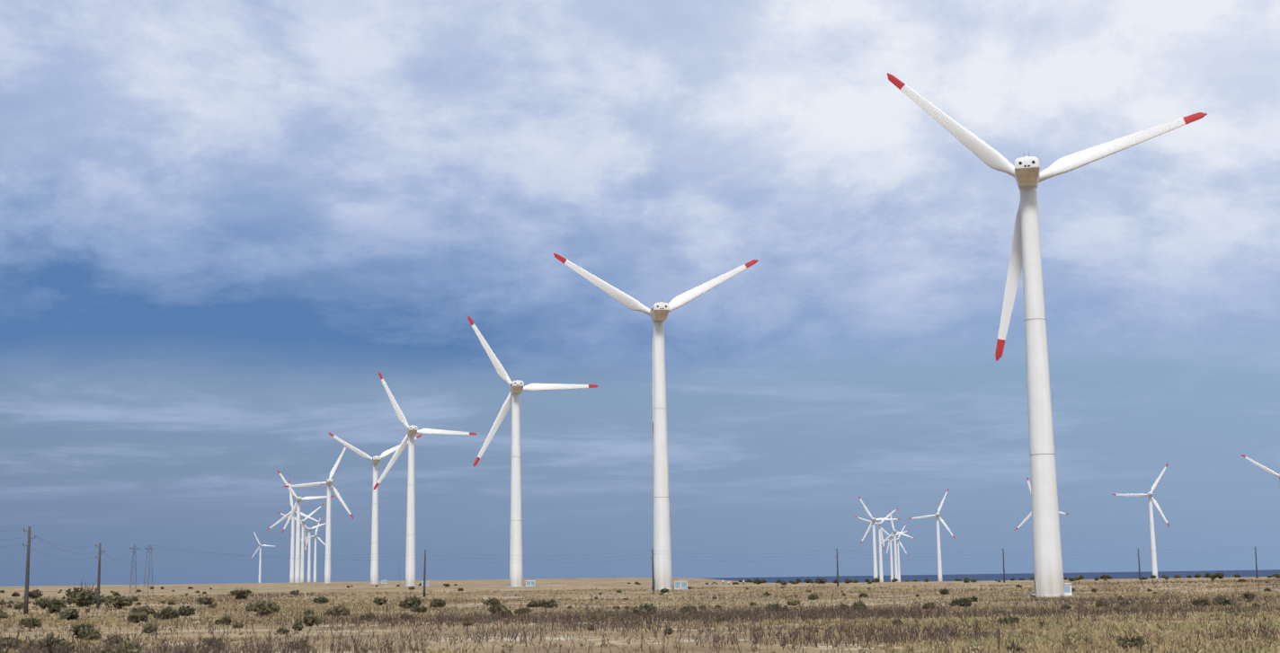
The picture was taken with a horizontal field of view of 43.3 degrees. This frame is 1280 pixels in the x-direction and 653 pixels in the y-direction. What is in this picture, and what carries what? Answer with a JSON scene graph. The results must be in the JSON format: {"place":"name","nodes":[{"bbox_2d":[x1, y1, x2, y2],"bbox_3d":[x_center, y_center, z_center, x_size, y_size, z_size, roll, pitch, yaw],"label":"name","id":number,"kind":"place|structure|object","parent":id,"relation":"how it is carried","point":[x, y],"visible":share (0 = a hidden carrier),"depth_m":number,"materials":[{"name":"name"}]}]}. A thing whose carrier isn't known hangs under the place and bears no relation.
{"place":"outdoors","nodes":[
{"label":"outdoors","id":0,"kind":"place"},
{"bbox_2d":[0,577,1279,652],"bbox_3d":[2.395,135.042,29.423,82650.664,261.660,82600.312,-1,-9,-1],"label":"ground","id":1,"kind":"structure","parent":0,"point":[475,586],"depth_m":218.80,"materials":[{"name":"beige soil"}]},
{"bbox_2d":[22,526,35,614],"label":"power pole","id":2,"kind":"object","parent":1,"relation":"on","point":[26,592],"visible":0.98,"depth_m":185.54,"materials":[{"name":"wood"}]},
{"bbox_2d":[95,543,104,609],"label":"power pole","id":3,"kind":"object","parent":1,"relation":"on","point":[98,584],"visible":0.92,"depth_m":247.38,"materials":[{"name":"wood"}]},
{"bbox_2d":[128,546,139,596],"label":"lattice pylon","id":4,"kind":"object","parent":1,"relation":"on","point":[135,569],"visible":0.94,"depth_m":379.31,"materials":[{"name":"metal"}]},
{"bbox_2d":[142,545,154,597],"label":"lattice pylon","id":5,"kind":"object","parent":1,"relation":"on","point":[148,569],"visible":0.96,"depth_m":383.96,"materials":[{"name":"metal"}]},
{"bbox_2d":[5,529,1279,563],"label":"power line wires","id":6,"kind":"object","parent":5,"relation":"attached to","point":[514,555],"visible":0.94,"depth_m":375.35,"materials":[{"name":"grey metal"}]},
{"bbox_2d":[250,531,276,583],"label":"wind turbine","id":7,"kind":"object","parent":1,"relation":"on","point":[260,561],"visible":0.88,"depth_m":2947.29,"materials":[{"name":"white metal"}]},
{"bbox_2d":[266,480,321,583],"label":"wind turbine","id":8,"kind":"object","parent":1,"relation":"on","point":[292,557],"visible":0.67,"depth_m":1562.22,"materials":[{"name":"white metal"}]},
{"bbox_2d":[276,504,323,582],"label":"wind turbine","id":9,"kind":"object","parent":1,"relation":"on","point":[303,532],"visible":0.88,"depth_m":1839.46,"materials":[{"name":"white metal"}]},
{"bbox_2d":[277,470,335,583],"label":"wind turbine","id":10,"kind":"object","parent":1,"relation":"on","point":[297,506],"visible":0.92,"depth_m":1346.32,"materials":[{"name":"white metal"}]},
{"bbox_2d":[294,516,325,582],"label":"wind turbine","id":11,"kind":"object","parent":1,"relation":"on","point":[315,559],"visible":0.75,"depth_m":2387.51,"materials":[{"name":"white metal"}]},
{"bbox_2d":[294,517,331,582],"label":"wind turbine","id":12,"kind":"object","parent":1,"relation":"on","point":[308,540],"visible":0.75,"depth_m":2108.72,"materials":[{"name":"white metal"}]},
{"bbox_2d":[283,445,353,584],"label":"wind turbine","id":13,"kind":"object","parent":1,"relation":"on","point":[328,483],"visible":0.98,"depth_m":1108.17,"materials":[{"name":"white metal"}]},
{"bbox_2d":[328,432,422,585],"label":"wind turbine","id":14,"kind":"object","parent":1,"relation":"on","point":[374,563],"visible":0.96,"depth_m":904.23,"materials":[{"name":"white metal"}]},
{"bbox_2d":[423,550,426,596],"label":"power pole","id":15,"kind":"object","parent":1,"relation":"on","point":[424,572],"visible":0.98,"depth_m":345.51,"materials":[{"name":"wood"}]},
{"bbox_2d":[373,372,477,586],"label":"wind turbine","id":16,"kind":"object","parent":1,"relation":"on","point":[413,431],"visible":1,"depth_m":721.22,"materials":[{"name":"white metal"}]},
{"bbox_2d":[421,581,429,586],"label":"transformer kiosk","id":17,"kind":"object","parent":1,"relation":"on","point":[426,583],"visible":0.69,"depth_m":715.58,"materials":[{"name":"metal"}]},
{"bbox_2d":[525,580,535,586],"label":"transformer kiosk","id":18,"kind":"object","parent":1,"relation":"on","point":[530,583],"visible":1,"depth_m":555.85,"materials":[{"name":"metal"}]},
{"bbox_2d":[467,315,598,587],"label":"wind turbine","id":19,"kind":"object","parent":1,"relation":"on","point":[517,387],"visible":1,"depth_m":562.00,"materials":[{"name":"white metal"}]},
{"bbox_2d":[0,577,1279,652],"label":"dry grass tufts","id":20,"kind":"object","parent":1,"relation":"on","point":[1049,643],"visible":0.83,"depth_m":94.16,"materials":[{"name":"beige plant"}]},
{"bbox_2d":[0,570,1279,652],"bbox_3d":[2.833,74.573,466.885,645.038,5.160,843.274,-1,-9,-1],"label":"shrubs","id":21,"kind":"object","parent":1,"relation":"on","point":[82,598],"visible":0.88,"depth_m":144.52,"materials":[{"name":"green plant"}]},
{"bbox_2d":[651,549,654,591],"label":"power pole","id":22,"kind":"object","parent":1,"relation":"on","point":[653,571],"visible":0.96,"depth_m":390.03,"materials":[{"name":"wood"}]},
{"bbox_2d":[553,253,757,590],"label":"wind turbine","id":23,"kind":"object","parent":1,"relation":"on","point":[657,313],"visible":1,"depth_m":402.88,"materials":[{"name":"white metal"}]},
{"bbox_2d":[673,581,688,590],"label":"transformer kiosk","id":24,"kind":"object","parent":1,"relation":"on","point":[680,585],"visible":1,"depth_m":397.21,"materials":[{"name":"metal"}]},
{"bbox_2d":[835,549,838,586],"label":"power pole","id":25,"kind":"object","parent":1,"relation":"on","point":[837,570],"visible":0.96,"depth_m":428.30,"materials":[{"name":"wood"}]},
{"bbox_2d":[854,507,897,582],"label":"wind turbine","id":26,"kind":"object","parent":1,"relation":"on","point":[880,536],"visible":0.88,"depth_m":1932.37,"materials":[{"name":"white metal"}]},
{"bbox_2d":[858,496,900,578],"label":"wind turbine","id":27,"kind":"object","parent":1,"relation":"on","point":[874,520],"visible":0.9,"depth_m":1788.69,"materials":[{"name":"white metal"}]},
{"bbox_2d":[875,522,909,582],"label":"wind turbine","id":28,"kind":"object","parent":1,"relation":"on","point":[891,555],"visible":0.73,"depth_m":2434.25,"materials":[{"name":"white metal"}]},
{"bbox_2d":[878,510,915,582],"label":"wind turbine","id":29,"kind":"object","parent":1,"relation":"on","point":[894,532],"visible":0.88,"depth_m":2216.22,"materials":[{"name":"white metal"}]},
{"bbox_2d":[886,523,907,582],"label":"wind turbine","id":30,"kind":"object","parent":1,"relation":"on","point":[898,559],"visible":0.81,"depth_m":2630.17,"materials":[{"name":"white metal"}]},
{"bbox_2d":[908,488,955,581],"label":"wind turbine","id":31,"kind":"object","parent":1,"relation":"on","point":[939,565],"visible":0.92,"depth_m":1688.24,"materials":[{"name":"white metal"}]},
{"bbox_2d":[1001,549,1004,583],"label":"power pole","id":32,"kind":"object","parent":1,"relation":"on","point":[1002,550],"visible":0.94,"depth_m":473.83,"materials":[{"name":"wood"}]},
{"bbox_2d":[1014,476,1068,531],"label":"wind turbine","id":33,"kind":"object","parent":1,"relation":"on","point":[1025,520],"visible":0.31,"depth_m":1546.94,"materials":[{"name":"white"}]},
{"bbox_2d":[887,72,1207,597],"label":"wind turbine","id":34,"kind":"object","parent":1,"relation":"on","point":[1026,173],"visible":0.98,"depth_m":263.49,"materials":[{"name":"white metal"}]},
{"bbox_2d":[1064,583,1073,596],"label":"transformer kiosk","id":35,"kind":"object","parent":1,"relation":"on","point":[1067,589],"visible":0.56,"depth_m":257.67,"materials":[{"name":"metal"}]},
{"bbox_2d":[1137,548,1140,579],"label":"power pole","id":36,"kind":"object","parent":1,"relation":"on","point":[1139,565],"visible":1,"depth_m":507.40,"materials":[{"name":"concrete"}]},
{"bbox_2d":[1111,463,1169,578],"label":"wind turbine","id":37,"kind":"object","parent":1,"relation":"on","point":[1154,567],"visible":0.92,"depth_m":1338.32,"materials":[{"name":"white metal"}]},
{"bbox_2d":[1254,546,1258,578],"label":"power pole","id":38,"kind":"object","parent":1,"relation":"on","point":[1256,564],"visible":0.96,"depth_m":511.06,"materials":[{"name":"wood"}]},
{"bbox_2d":[1241,454,1279,481],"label":"wind turbine","id":39,"kind":"object","parent":1,"relation":"on","point":[1269,471],"visible":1,"depth_m":1134.46,"materials":[{"name":"white"}]},
{"bbox_2d":[0,0,1279,586],"label":"sky","id":40,"kind":"structure","parent":0,"point":[221,221],"materials":[{"name":"blue"}]},
{"bbox_2d":[707,569,1279,583],"bbox_3d":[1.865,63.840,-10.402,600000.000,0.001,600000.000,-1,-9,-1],"label":"sea","id":41,"kind":"structure","parent":0,"point":[1068,576],"depth_m":36310.24,"materials":[{"name":"liquid"}]}
]}

